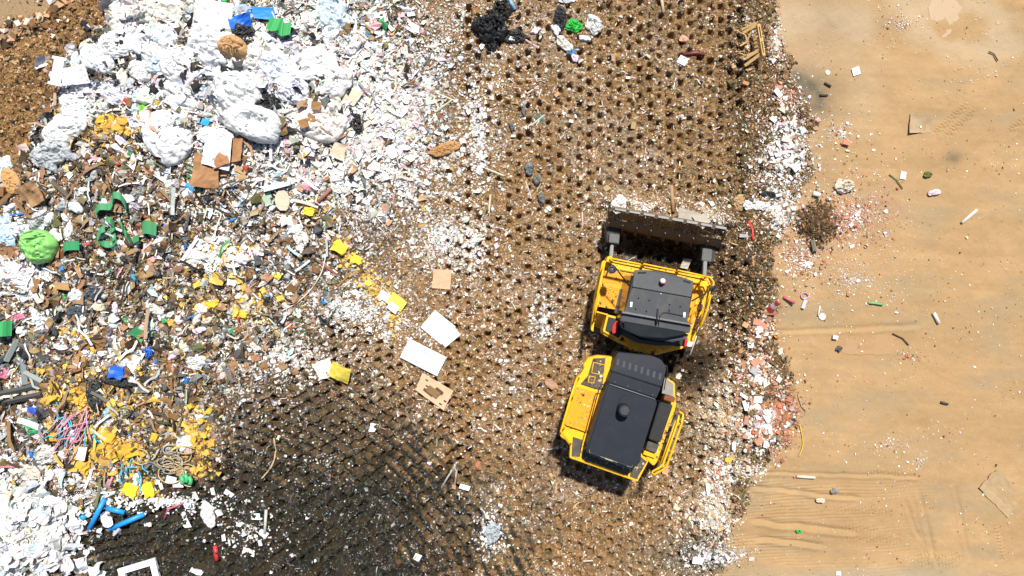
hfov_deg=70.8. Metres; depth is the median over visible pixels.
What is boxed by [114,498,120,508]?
board scrap
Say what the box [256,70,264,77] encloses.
film scrap
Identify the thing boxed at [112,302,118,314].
film scrap
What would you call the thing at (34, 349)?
cardboard scrap
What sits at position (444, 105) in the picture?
lath
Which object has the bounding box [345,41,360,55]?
film scrap
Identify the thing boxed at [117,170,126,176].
film scrap
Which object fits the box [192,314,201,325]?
rag
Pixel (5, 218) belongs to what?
trash bag
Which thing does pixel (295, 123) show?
film scrap
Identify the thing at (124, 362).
film scrap
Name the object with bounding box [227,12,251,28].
tarpaulin
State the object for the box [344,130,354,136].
board scrap
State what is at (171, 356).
film scrap
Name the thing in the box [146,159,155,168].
film scrap
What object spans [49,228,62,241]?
film scrap
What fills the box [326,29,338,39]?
film scrap
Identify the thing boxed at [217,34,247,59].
paper sack
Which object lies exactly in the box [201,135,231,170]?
folded sack
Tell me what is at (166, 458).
cable
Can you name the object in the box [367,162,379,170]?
board scrap
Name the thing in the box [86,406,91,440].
thin tube
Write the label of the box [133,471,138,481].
board scrap
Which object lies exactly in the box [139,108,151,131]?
film scrap
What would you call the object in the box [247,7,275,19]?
tarpaulin
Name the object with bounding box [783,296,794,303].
plastic tube
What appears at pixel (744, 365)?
board scrap
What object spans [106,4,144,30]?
trash bag
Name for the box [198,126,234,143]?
trash bag
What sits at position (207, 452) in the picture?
foam chunk
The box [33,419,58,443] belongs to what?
thin tube
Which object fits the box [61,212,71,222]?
film scrap
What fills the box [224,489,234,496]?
board scrap
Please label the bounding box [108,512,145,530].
blue pipe
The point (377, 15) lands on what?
board scrap
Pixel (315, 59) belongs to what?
trash bag
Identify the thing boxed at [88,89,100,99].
film scrap
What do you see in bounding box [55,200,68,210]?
film scrap
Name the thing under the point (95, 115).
film scrap
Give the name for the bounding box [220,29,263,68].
trash bag
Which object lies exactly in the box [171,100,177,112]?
film scrap
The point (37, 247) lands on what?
trash bag
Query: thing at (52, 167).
film scrap
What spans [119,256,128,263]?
film scrap
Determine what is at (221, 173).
cardboard scrap
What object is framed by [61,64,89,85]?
packaging sheet
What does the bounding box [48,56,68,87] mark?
polystyrene channel
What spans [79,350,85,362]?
cardboard scrap
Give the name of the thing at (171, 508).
thin tube
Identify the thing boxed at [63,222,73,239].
film scrap
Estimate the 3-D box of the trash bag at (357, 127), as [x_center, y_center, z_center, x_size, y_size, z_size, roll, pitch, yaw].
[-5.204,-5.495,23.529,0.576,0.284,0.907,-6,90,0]
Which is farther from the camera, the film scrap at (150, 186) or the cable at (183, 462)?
the cable at (183, 462)
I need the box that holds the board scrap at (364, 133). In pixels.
[359,130,366,139]
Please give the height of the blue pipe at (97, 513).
0.166 m
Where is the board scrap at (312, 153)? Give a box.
[308,143,316,156]
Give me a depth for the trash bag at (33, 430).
23.73 m
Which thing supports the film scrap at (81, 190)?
on the ground
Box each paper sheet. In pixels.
[312,358,331,379]
[680,259,691,268]
[852,66,860,75]
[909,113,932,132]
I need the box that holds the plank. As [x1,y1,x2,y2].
[811,239,816,250]
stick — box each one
[317,187,332,202]
[669,185,674,211]
[961,209,977,223]
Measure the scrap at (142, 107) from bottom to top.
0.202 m
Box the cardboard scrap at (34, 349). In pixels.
[29,344,40,352]
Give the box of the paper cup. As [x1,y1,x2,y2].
[812,191,820,196]
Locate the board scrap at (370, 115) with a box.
[365,109,373,119]
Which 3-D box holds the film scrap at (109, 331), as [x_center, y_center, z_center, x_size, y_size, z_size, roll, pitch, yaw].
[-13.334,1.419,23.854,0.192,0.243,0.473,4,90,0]
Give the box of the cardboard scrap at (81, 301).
[73,291,83,304]
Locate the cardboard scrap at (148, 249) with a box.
[144,244,151,256]
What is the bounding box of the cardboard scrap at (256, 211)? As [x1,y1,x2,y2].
[249,208,258,215]
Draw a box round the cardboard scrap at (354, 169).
[344,161,357,172]
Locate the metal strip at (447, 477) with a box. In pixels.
[441,461,457,486]
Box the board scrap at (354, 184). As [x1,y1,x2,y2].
[345,180,357,186]
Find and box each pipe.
[79,513,86,520]
[87,497,106,529]
[105,506,125,514]
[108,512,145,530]
[317,260,338,276]
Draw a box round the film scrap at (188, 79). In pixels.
[181,67,194,88]
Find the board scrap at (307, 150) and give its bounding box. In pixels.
[303,142,316,154]
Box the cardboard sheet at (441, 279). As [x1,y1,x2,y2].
[432,269,451,289]
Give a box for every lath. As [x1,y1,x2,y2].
[337,275,348,286]
[435,100,451,112]
[485,167,503,175]
[488,195,490,212]
[525,181,531,198]
[660,0,664,12]
[796,475,815,478]
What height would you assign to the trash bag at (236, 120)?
0.525 m
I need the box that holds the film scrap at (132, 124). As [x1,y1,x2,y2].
[127,113,138,129]
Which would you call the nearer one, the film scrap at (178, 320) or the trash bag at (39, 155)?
the trash bag at (39, 155)
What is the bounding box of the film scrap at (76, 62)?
[72,55,79,65]
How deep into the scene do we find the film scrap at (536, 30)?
23.89 m
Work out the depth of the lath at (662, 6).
23.88 m
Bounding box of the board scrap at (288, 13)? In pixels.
[285,10,290,18]
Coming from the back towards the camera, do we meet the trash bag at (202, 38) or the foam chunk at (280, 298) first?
the foam chunk at (280, 298)
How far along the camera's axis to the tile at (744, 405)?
23.43 m
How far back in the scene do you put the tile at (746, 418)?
23.43 m
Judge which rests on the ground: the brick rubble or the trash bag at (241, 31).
the brick rubble
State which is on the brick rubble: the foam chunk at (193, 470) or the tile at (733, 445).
the tile at (733, 445)
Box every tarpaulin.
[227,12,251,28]
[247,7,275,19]
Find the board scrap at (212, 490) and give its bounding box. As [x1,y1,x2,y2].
[210,487,214,494]
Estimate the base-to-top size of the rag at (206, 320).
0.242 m
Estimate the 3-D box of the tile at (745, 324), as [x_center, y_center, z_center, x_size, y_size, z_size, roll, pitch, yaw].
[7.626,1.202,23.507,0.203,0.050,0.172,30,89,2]
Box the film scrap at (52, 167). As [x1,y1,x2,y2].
[44,161,57,173]
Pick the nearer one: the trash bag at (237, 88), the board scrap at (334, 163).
the trash bag at (237, 88)
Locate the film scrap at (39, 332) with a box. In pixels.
[34,328,46,337]
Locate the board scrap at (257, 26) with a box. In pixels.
[254,22,260,30]
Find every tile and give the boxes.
[413,553,421,561]
[692,557,702,564]
[705,483,709,493]
[732,442,735,449]
[739,392,747,399]
[741,321,749,327]
[742,400,747,410]
[743,416,748,424]
[749,366,758,374]
[750,357,761,366]
[751,427,761,435]
[752,319,762,325]
[753,375,764,384]
[753,396,761,402]
[754,437,763,445]
[760,323,767,329]
[763,413,770,422]
[763,440,767,447]
[769,116,776,122]
[774,88,782,97]
[781,135,789,142]
[791,162,800,171]
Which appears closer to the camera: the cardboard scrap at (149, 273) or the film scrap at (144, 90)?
the film scrap at (144, 90)
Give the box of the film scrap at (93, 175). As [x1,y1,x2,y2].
[90,170,97,180]
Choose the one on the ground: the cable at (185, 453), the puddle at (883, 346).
the puddle at (883, 346)
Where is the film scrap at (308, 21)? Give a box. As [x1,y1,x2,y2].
[301,16,314,27]
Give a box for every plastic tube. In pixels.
[509,0,516,10]
[682,51,704,55]
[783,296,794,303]
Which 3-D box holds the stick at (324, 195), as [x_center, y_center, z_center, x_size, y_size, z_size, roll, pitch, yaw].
[-6.143,-3.046,23.623,0.120,0.120,0.616,43,90,0]
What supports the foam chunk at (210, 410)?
on the mixed litter at (264, 232)
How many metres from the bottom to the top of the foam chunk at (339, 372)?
0.256 m
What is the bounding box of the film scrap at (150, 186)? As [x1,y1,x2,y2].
[147,183,155,190]
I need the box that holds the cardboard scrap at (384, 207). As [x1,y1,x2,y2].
[381,203,387,212]
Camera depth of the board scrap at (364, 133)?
23.63 m
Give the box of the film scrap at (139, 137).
[134,134,142,142]
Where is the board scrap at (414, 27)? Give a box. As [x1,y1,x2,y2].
[406,21,419,32]
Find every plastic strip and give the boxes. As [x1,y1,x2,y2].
[16,417,43,430]
[213,545,218,560]
[868,302,883,305]
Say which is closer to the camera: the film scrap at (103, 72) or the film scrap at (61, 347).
the film scrap at (103, 72)
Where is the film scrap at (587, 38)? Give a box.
[582,35,590,41]
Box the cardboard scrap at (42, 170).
[40,167,45,174]
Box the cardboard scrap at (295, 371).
[290,368,298,374]
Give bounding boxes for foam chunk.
[45,432,58,441]
[68,460,90,475]
[83,425,94,434]
[88,347,95,353]
[96,117,106,123]
[96,442,105,449]
[97,454,111,466]
[98,427,119,443]
[106,444,114,452]
[107,114,115,121]
[107,117,115,124]
[112,123,124,135]
[117,116,128,125]
[121,482,138,498]
[122,444,140,459]
[123,441,131,448]
[132,479,143,494]
[139,451,146,457]
[141,481,155,498]
[149,433,159,442]
[187,403,193,409]
[189,466,199,474]
[190,436,196,443]
[193,281,201,288]
[198,418,204,423]
[204,449,209,455]
[205,406,214,413]
[206,299,217,308]
[208,439,215,447]
[232,309,239,317]
[239,309,248,319]
[272,273,281,279]
[276,294,283,301]
[303,207,314,216]
[328,361,350,383]
[330,239,348,255]
[350,255,363,265]
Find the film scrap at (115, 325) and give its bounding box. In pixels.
[109,321,119,328]
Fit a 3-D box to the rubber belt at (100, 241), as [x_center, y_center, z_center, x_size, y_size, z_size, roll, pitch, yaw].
[-13.068,-1.824,23.237,0.655,0.332,1.061,0,90,0]
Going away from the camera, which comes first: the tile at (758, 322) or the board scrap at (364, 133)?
the tile at (758, 322)
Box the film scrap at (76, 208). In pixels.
[65,202,83,213]
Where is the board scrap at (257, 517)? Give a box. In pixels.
[251,513,259,519]
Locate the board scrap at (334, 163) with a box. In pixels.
[328,158,337,165]
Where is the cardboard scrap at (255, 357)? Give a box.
[250,354,260,361]
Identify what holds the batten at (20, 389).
on the mixed litter at (264, 232)
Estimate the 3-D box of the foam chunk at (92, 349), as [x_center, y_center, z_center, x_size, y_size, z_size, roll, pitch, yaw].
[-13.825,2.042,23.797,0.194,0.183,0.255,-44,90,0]
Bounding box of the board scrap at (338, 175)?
[334,168,344,178]
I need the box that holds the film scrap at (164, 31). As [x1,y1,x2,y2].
[153,23,175,42]
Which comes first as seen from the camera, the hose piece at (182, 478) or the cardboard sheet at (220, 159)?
the cardboard sheet at (220, 159)
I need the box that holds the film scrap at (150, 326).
[147,319,154,330]
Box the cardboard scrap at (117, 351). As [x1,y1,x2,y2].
[112,343,121,354]
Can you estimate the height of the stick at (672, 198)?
0.120 m
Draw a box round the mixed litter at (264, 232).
[0,0,491,575]
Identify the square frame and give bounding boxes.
[117,557,160,575]
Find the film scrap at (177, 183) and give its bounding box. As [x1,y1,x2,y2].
[174,178,179,188]
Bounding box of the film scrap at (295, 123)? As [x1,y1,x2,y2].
[292,111,299,130]
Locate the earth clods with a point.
(816, 222)
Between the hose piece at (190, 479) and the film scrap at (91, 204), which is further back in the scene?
the hose piece at (190, 479)
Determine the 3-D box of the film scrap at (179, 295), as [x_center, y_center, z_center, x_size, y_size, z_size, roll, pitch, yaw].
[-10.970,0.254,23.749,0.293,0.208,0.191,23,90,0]
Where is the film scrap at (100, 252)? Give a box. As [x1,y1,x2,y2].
[96,249,106,256]
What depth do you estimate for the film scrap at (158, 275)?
23.53 m
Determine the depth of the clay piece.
23.91 m
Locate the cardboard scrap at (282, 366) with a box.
[277,360,286,370]
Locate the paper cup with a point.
(816, 194)
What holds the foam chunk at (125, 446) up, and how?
on the ground
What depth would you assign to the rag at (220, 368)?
23.86 m
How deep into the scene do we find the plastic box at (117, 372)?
23.64 m
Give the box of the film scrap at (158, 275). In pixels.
[151,270,162,278]
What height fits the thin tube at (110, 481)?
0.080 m
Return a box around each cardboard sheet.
[14,181,43,209]
[190,153,218,188]
[213,152,229,168]
[230,138,242,161]
[297,118,308,128]
[307,112,314,122]
[311,101,321,109]
[329,142,347,160]
[376,131,387,149]
[432,269,451,289]
[545,379,557,389]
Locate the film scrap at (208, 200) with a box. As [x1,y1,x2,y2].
[204,193,210,202]
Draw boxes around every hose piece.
[179,475,184,483]
[183,473,188,482]
[187,475,192,484]
[748,221,753,239]
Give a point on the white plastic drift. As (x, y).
(81, 92)
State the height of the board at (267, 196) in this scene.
0.058 m
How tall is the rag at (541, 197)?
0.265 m
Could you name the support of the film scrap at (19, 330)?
on the ground
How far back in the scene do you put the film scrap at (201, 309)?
23.63 m
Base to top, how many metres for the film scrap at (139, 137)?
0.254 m
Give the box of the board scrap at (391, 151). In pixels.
[384,144,397,158]
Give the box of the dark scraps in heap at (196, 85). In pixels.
[40,0,409,182]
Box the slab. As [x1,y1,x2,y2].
[459,484,470,490]
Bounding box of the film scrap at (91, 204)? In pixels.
[87,202,95,212]
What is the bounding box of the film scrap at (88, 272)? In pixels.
[86,269,95,275]
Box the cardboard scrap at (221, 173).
[218,169,226,175]
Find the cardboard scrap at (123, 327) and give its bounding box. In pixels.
[118,324,127,330]
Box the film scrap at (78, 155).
[75,149,81,158]
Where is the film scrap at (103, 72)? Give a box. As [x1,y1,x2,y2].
[95,63,112,74]
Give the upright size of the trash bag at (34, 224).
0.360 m
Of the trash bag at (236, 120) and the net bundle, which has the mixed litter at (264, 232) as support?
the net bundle
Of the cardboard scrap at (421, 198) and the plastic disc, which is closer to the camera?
the cardboard scrap at (421, 198)
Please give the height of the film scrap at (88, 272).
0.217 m
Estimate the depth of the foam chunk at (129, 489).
23.85 m
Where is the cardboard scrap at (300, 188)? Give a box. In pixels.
[296,185,303,191]
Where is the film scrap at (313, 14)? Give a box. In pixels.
[309,9,318,24]
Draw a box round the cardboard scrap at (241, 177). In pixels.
[235,174,246,181]
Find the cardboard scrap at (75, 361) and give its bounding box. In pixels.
[68,355,79,369]
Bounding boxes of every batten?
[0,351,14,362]
[0,384,34,396]
[0,392,42,405]
[3,339,18,361]
[19,356,27,384]
[23,370,43,384]
[263,180,290,191]
[263,509,267,533]
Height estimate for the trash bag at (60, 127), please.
0.428 m
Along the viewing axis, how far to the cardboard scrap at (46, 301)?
23.58 m
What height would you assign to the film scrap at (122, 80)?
0.333 m
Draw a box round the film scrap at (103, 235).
[100,230,108,238]
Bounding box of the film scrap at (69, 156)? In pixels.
[64,151,76,160]
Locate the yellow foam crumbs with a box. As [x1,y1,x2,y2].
[0,111,402,508]
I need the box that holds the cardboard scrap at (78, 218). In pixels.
[74,214,89,226]
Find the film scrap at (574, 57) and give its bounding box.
[571,54,578,62]
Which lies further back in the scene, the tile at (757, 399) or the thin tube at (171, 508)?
the thin tube at (171, 508)
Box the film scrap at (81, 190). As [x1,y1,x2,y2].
[78,187,86,193]
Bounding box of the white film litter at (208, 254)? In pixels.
[0,0,766,575]
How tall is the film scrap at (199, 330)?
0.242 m
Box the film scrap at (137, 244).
[131,241,141,247]
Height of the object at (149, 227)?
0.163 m
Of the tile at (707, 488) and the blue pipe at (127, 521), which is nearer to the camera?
the tile at (707, 488)
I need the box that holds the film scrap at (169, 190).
[163,186,176,194]
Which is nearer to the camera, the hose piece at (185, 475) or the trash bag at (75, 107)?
the trash bag at (75, 107)
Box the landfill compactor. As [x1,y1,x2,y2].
[560,206,726,480]
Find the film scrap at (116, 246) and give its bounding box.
[110,240,124,249]
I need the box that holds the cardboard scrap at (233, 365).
[228,361,238,370]
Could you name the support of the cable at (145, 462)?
on the foam chunk at (127, 453)
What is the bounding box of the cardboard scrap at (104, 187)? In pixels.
[101,183,107,195]
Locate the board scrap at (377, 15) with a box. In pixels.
[374,13,380,17]
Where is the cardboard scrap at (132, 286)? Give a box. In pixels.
[130,280,134,289]
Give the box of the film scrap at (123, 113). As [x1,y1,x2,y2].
[121,106,128,116]
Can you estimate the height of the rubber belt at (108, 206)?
0.410 m
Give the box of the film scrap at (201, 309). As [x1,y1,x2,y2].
[195,302,207,313]
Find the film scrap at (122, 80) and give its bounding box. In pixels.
[116,68,128,86]
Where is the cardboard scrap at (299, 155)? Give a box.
[297,152,307,161]
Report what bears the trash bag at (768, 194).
on the ground
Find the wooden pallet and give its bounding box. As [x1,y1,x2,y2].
[735,22,764,66]
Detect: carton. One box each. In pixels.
[0,187,9,197]
[200,117,210,126]
[416,373,452,408]
[801,299,806,308]
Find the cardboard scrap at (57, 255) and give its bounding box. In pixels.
[54,247,59,257]
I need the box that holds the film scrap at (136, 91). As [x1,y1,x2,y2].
[133,87,140,97]
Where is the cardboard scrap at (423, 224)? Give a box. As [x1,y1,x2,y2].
[418,222,425,227]
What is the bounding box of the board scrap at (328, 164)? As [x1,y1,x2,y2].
[325,156,334,167]
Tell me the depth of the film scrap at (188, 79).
22.96 m
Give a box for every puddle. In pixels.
[842,335,896,354]
[928,0,960,36]
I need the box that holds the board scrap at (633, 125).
[631,121,635,128]
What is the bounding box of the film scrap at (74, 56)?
[70,51,78,65]
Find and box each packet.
[75,446,87,460]
[184,183,194,191]
[377,290,390,301]
[387,301,399,313]
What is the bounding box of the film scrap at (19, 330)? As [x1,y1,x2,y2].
[15,326,25,335]
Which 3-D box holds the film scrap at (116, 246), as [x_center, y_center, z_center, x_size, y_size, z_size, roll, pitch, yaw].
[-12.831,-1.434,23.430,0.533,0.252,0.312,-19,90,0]
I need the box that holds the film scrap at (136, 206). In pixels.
[131,202,140,210]
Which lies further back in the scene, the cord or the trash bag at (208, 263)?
the cord
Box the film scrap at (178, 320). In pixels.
[175,315,182,323]
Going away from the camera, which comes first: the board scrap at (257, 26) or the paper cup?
the board scrap at (257, 26)
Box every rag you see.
[166,311,174,317]
[179,340,189,352]
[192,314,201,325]
[201,317,212,323]
[216,361,225,373]
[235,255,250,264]
[241,304,250,312]
[249,341,259,351]
[258,281,266,287]
[265,205,275,213]
[285,255,290,264]
[293,307,301,318]
[296,245,304,254]
[509,121,514,130]
[524,162,533,175]
[532,174,540,184]
[535,113,545,123]
[538,192,544,205]
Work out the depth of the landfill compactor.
21.40 m
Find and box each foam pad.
[385,292,406,311]
[724,457,731,462]
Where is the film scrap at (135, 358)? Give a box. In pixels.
[132,354,140,363]
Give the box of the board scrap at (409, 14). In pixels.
[407,12,414,16]
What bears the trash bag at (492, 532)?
on the white film litter at (208, 254)
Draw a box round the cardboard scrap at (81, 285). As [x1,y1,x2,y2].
[76,280,84,290]
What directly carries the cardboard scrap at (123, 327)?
on the mixed litter at (264, 232)
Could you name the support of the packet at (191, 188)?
on the ground
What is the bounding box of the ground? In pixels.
[0,0,1023,575]
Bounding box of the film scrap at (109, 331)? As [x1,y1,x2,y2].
[106,324,112,336]
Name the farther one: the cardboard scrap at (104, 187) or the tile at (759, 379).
the tile at (759, 379)
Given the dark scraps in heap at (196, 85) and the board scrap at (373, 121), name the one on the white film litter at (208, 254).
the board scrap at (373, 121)
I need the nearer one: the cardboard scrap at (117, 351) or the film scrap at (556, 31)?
the cardboard scrap at (117, 351)
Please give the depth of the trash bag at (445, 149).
23.75 m
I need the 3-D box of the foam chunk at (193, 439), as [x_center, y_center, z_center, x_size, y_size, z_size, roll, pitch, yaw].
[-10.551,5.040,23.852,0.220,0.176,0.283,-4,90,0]
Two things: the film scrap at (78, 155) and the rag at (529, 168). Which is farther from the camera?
the rag at (529, 168)
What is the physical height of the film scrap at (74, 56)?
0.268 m
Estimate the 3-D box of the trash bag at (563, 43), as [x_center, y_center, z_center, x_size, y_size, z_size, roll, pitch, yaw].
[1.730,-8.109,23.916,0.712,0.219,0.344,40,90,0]
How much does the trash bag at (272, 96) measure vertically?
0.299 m
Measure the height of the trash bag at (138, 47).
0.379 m
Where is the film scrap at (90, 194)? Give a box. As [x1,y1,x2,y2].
[83,190,93,198]
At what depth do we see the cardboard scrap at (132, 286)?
23.46 m
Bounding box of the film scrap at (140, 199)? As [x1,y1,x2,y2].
[138,196,144,203]
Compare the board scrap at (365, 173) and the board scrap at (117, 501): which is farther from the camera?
the board scrap at (117, 501)
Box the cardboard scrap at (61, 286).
[54,282,69,289]
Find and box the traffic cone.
[765,301,779,314]
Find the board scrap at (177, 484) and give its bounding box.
[172,481,183,486]
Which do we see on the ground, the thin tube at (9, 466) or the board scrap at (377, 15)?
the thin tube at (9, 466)
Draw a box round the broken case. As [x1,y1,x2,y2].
[242,547,254,556]
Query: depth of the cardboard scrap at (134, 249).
23.44 m
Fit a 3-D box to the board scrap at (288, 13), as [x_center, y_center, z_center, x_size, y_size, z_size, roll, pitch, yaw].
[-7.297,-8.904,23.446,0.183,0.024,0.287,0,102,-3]
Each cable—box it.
[132,449,149,464]
[157,457,173,466]
[158,463,183,483]
[162,445,177,454]
[169,448,191,463]
[176,446,194,454]
[261,438,276,479]
[281,256,325,311]
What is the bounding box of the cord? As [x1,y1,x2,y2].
[799,424,802,455]
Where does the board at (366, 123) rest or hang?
on the mixed litter at (264, 232)
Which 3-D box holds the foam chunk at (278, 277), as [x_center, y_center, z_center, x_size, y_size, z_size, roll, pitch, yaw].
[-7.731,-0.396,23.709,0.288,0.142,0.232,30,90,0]
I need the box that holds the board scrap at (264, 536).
[259,529,268,538]
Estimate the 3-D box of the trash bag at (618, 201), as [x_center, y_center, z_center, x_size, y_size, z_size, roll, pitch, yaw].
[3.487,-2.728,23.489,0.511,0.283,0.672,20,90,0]
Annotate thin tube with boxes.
[0,465,21,467]
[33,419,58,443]
[52,422,85,437]
[53,424,67,452]
[54,414,73,437]
[64,428,78,456]
[67,410,85,437]
[68,439,81,463]
[73,411,88,444]
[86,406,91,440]
[107,476,113,489]
[163,502,183,520]
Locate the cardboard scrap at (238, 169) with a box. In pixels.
[234,166,245,175]
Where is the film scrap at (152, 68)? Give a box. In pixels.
[143,62,159,74]
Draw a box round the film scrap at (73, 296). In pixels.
[68,287,81,301]
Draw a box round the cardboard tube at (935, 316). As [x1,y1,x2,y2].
[932,312,940,323]
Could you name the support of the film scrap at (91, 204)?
on the ground
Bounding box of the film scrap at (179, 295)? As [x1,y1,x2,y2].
[176,292,182,297]
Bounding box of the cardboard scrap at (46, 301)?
[44,296,48,306]
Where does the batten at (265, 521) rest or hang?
on the ground
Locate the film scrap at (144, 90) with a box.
[140,87,156,101]
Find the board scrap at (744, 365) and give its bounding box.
[741,361,745,368]
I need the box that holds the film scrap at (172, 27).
[160,24,183,39]
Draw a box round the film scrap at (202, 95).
[196,84,208,100]
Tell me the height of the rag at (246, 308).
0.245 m
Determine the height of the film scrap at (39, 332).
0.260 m
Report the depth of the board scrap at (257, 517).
23.87 m
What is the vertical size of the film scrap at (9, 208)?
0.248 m
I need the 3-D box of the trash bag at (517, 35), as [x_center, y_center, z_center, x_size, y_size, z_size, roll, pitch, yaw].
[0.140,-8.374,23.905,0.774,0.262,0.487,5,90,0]
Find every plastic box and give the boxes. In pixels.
[0,321,11,336]
[107,365,125,379]
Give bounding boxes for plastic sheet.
[192,0,232,29]
[979,470,1021,517]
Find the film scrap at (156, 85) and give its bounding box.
[151,78,164,88]
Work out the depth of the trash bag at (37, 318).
23.73 m
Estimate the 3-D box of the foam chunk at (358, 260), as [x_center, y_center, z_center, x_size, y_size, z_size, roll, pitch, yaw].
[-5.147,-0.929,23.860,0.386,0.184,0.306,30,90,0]
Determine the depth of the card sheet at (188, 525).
23.96 m
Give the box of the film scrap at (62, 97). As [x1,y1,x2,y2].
[59,94,72,111]
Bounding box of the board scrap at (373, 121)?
[369,116,377,124]
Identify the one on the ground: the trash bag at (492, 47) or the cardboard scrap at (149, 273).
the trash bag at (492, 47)
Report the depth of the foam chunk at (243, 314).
23.75 m
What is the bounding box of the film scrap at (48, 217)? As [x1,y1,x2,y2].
[41,210,53,223]
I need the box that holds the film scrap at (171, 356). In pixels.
[168,354,176,360]
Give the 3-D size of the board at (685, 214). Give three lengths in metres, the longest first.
0.785 x 0.455 x 0.056 m
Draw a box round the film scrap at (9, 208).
[3,203,15,213]
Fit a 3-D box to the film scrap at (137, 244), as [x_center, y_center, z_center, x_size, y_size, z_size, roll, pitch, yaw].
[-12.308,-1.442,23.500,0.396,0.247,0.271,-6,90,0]
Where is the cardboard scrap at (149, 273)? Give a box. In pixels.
[146,265,155,277]
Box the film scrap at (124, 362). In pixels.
[120,359,128,366]
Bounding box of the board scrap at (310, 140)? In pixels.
[304,137,313,142]
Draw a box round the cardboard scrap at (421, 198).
[418,195,425,201]
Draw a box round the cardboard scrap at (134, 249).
[127,248,139,251]
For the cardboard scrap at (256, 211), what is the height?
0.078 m
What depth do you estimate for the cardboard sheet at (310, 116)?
23.06 m
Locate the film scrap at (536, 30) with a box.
[530,27,540,33]
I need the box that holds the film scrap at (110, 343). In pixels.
[106,337,112,347]
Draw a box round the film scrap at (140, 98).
[135,93,153,104]
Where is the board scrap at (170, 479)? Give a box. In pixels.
[165,475,176,484]
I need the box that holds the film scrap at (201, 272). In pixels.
[198,265,204,276]
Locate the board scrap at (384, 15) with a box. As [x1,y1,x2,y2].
[379,11,387,21]
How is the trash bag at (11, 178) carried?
on the ground
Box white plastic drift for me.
[34,0,434,154]
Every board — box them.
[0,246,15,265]
[189,568,203,575]
[262,191,273,205]
[275,190,289,210]
[342,87,362,105]
[355,119,370,134]
[421,310,455,343]
[439,327,460,346]
[676,372,681,378]
[678,207,699,225]
[692,213,710,228]
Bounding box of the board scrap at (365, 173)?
[362,169,368,178]
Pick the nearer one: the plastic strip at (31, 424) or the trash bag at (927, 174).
the plastic strip at (31, 424)
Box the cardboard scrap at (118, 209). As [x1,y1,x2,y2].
[105,201,121,212]
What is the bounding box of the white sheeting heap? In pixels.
[0,449,121,575]
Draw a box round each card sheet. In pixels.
[181,517,191,527]
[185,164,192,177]
[369,423,378,431]
[677,55,687,65]
[803,260,812,268]
[900,171,906,179]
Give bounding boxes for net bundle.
[141,346,154,358]
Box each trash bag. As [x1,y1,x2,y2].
[0,155,11,171]
[0,167,21,194]
[0,213,11,226]
[0,226,14,246]
[0,261,21,282]
[0,368,10,379]
[8,273,33,291]
[9,219,26,242]
[9,313,25,320]
[18,229,58,264]
[19,464,40,479]
[22,418,37,434]
[27,210,49,229]
[27,406,36,414]
[29,140,71,168]
[31,312,46,326]
[31,433,45,441]
[35,444,59,464]
[41,111,87,142]
[60,95,88,114]
[66,304,86,322]
[80,44,115,72]
[83,284,97,302]
[85,379,102,411]
[95,31,135,57]
[99,378,137,386]
[100,83,126,105]
[103,407,109,423]
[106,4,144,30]
[126,59,153,81]
[130,183,145,199]
[132,28,174,61]
[137,0,183,26]
[137,301,163,314]
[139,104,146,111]
[142,107,192,165]
[159,46,193,81]
[161,79,203,110]
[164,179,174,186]
[169,213,186,223]
[175,435,192,451]
[186,248,201,269]
[186,354,204,370]
[187,21,226,66]
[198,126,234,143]
[200,501,215,528]
[201,260,211,271]
[213,67,262,109]
[217,236,226,241]
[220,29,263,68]
[222,103,283,143]
[231,23,254,44]
[254,93,281,109]
[259,47,291,78]
[262,88,283,104]
[275,73,309,104]
[292,46,338,83]
[292,228,308,247]
[298,98,347,142]
[312,65,352,99]
[315,0,350,31]
[348,107,362,133]
[428,141,460,156]
[470,14,508,43]
[473,31,500,54]
[484,522,500,544]
[489,0,512,21]
[504,29,527,42]
[553,6,566,29]
[556,35,572,50]
[558,0,575,3]
[565,18,582,32]
[567,49,575,55]
[585,14,602,35]
[611,194,626,213]
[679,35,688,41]
[733,194,744,211]
[743,200,751,210]
[750,201,769,209]
[760,191,782,197]
[815,498,824,502]
[830,488,838,493]
[834,178,854,193]
[835,346,842,351]
[923,171,932,177]
[927,189,940,195]
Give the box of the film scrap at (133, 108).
[128,102,137,115]
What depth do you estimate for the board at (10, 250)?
23.55 m
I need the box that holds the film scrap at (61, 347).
[53,343,68,350]
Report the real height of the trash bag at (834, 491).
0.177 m
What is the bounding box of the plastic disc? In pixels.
[819,313,825,319]
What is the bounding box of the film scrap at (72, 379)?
[69,376,76,382]
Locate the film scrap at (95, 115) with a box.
[84,109,101,117]
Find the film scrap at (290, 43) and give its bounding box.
[279,40,293,45]
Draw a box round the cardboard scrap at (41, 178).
[35,171,43,182]
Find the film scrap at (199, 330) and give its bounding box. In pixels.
[192,327,206,333]
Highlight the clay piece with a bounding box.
[741,80,748,86]
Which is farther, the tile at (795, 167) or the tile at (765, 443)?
the tile at (795, 167)
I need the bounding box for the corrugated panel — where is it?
[400,338,446,375]
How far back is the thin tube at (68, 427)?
23.61 m
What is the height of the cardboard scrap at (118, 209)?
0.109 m
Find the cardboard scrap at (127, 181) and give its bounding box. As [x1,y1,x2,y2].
[126,179,134,185]
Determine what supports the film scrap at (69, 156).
on the ground
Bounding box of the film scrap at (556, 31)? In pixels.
[551,25,560,36]
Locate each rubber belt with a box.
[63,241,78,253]
[95,192,126,215]
[97,216,115,247]
[120,218,138,243]
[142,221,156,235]
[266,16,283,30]
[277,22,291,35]

